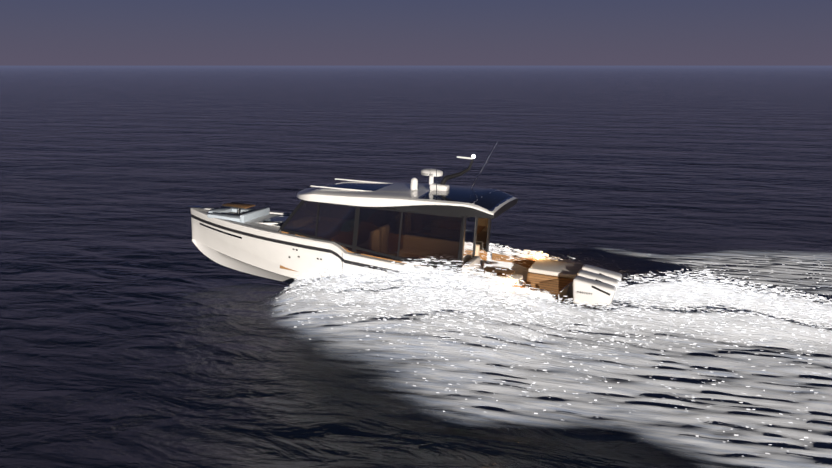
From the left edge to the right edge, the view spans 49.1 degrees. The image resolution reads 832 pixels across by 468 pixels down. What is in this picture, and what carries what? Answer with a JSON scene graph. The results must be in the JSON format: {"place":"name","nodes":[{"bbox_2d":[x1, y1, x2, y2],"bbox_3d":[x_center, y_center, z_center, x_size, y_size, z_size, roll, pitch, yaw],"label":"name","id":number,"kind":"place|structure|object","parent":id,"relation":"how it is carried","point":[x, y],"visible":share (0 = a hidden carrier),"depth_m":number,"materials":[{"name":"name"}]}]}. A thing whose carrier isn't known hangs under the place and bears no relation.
{"place":"outdoors","nodes":[
{"label":"outdoors","id":0,"kind":"place"},
{"bbox_2d":[200,223,342,272],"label":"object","id":1,"kind":"object","parent":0,"point":[241,238],"visible":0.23,"depth_m":25.99,"materials":[{"name":"black metal"}]},
{"bbox_2d":[0,66,831,467],"bbox_3d":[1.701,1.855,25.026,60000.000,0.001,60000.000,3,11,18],"label":"sea water","id":2,"kind":"structure","parent":0,"point":[138,328],"depth_m":42.16,"materials":[{"name":"blue liquid"}]},
{"bbox_2d":[191,208,555,300],"bbox_3d":[-0.899,0.951,25.744,12.587,1.881,3.428,8,12,17],"label":"hull","id":3,"kind":"object","parent":2,"relation":"on","point":[260,253],"visible":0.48,"depth_m":25.36,"materials":[{"name":"white plastic"}]},
{"bbox_2d":[192,208,559,302],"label":"deck","id":4,"kind":"structure","parent":3,"relation":"on","point":[252,223],"depth_m":25.92,"materials":[{"name":"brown wood"}]},
{"bbox_2d":[187,202,546,290],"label":"fore deck fittings","id":5,"kind":"object","parent":4,"relation":"on","point":[250,213],"visible":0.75,"depth_m":26.63,"materials":[{"name":"white"}]},
{"bbox_2d":[280,231,486,271],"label":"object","id":6,"kind":"object","parent":4,"relation":"on","point":[478,252],"visible":0.04,"depth_m":25.28,"materials":[{"name":"brown wood"}]},
{"bbox_2d":[278,200,490,272],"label":"cabin frames","id":7,"kind":"structure","parent":4,"relation":"on","point":[353,246],"depth_m":24.21,"materials":[{"name":"black metal"}]},
{"bbox_2d":[283,202,487,269],"bbox_3d":[-0.954,-0.343,25.523,5.500,1.491,2.990,8,12,17],"label":"boat cabin","id":8,"kind":"object","parent":7,"relation":"in","point":[427,236],"visible":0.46,"depth_m":24.00,"materials":[{"name":"black glass"}]},
{"bbox_2d":[297,180,517,218],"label":"roof","id":9,"kind":"structure","parent":7,"relation":"on","point":[403,201],"depth_m":23.80,"materials":[{"name":"white plastic"}]},
{"bbox_2d":[310,178,512,209],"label":"roof panels","id":10,"kind":"object","parent":9,"relation":"on","point":[485,198],"visible":0.94,"depth_m":24.71,"materials":[{"name":"glass"}]},
{"bbox_2d":[410,143,496,211],"bbox_3d":[1.165,-1.768,24.352,2.630,1.697,2.455,8,12,17],"label":"radar and antennas","id":11,"kind":"object","parent":9,"relation":"on","point":[442,185],"visible":0.92,"depth_m":24.63,"materials":[{"name":"white plastic"}]},
{"bbox_2d":[462,256,582,301],"bbox_3d":[3.081,1.247,24.448,3.110,1.000,2.930,8,12,17],"label":"cockpit furniture","id":12,"kind":"object","parent":4,"relation":"on","point":[554,277],"visible":0.33,"depth_m":24.38,"materials":[{"name":"brown wood"}]},
{"bbox_2d":[560,282,572,303],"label":"glass gate","id":13,"kind":"structure","parent":4,"relation":"on","point":[567,291],"depth_m":23.34,"materials":[{"name":"clear glass"}]},
{"bbox_2d":[567,264,621,309],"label":"outboard motors","id":14,"kind":"object","parent":3,"relation":"attached to","point":[599,284],"visible":0.5,"depth_m":23.08,"materials":[{"name":"white plastic"}]},
{"bbox_2d":[267,240,831,467],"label":"wake foam","id":15,"kind":"object","parent":2,"relation":"on","point":[668,423],"visible":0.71,"depth_m":19.83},
{"bbox_2d":[273,243,831,453],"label":"spray drops","id":16,"kind":"object","parent":15,"relation":"on","point":[509,253],"visible":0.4,"depth_m":22.55,"materials":[{"name":"white liquid"}]},
{"bbox_2d":[0,0,831,65],"label":"sky","id":17,"kind":"structure","parent":0,"point":[32,32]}
]}

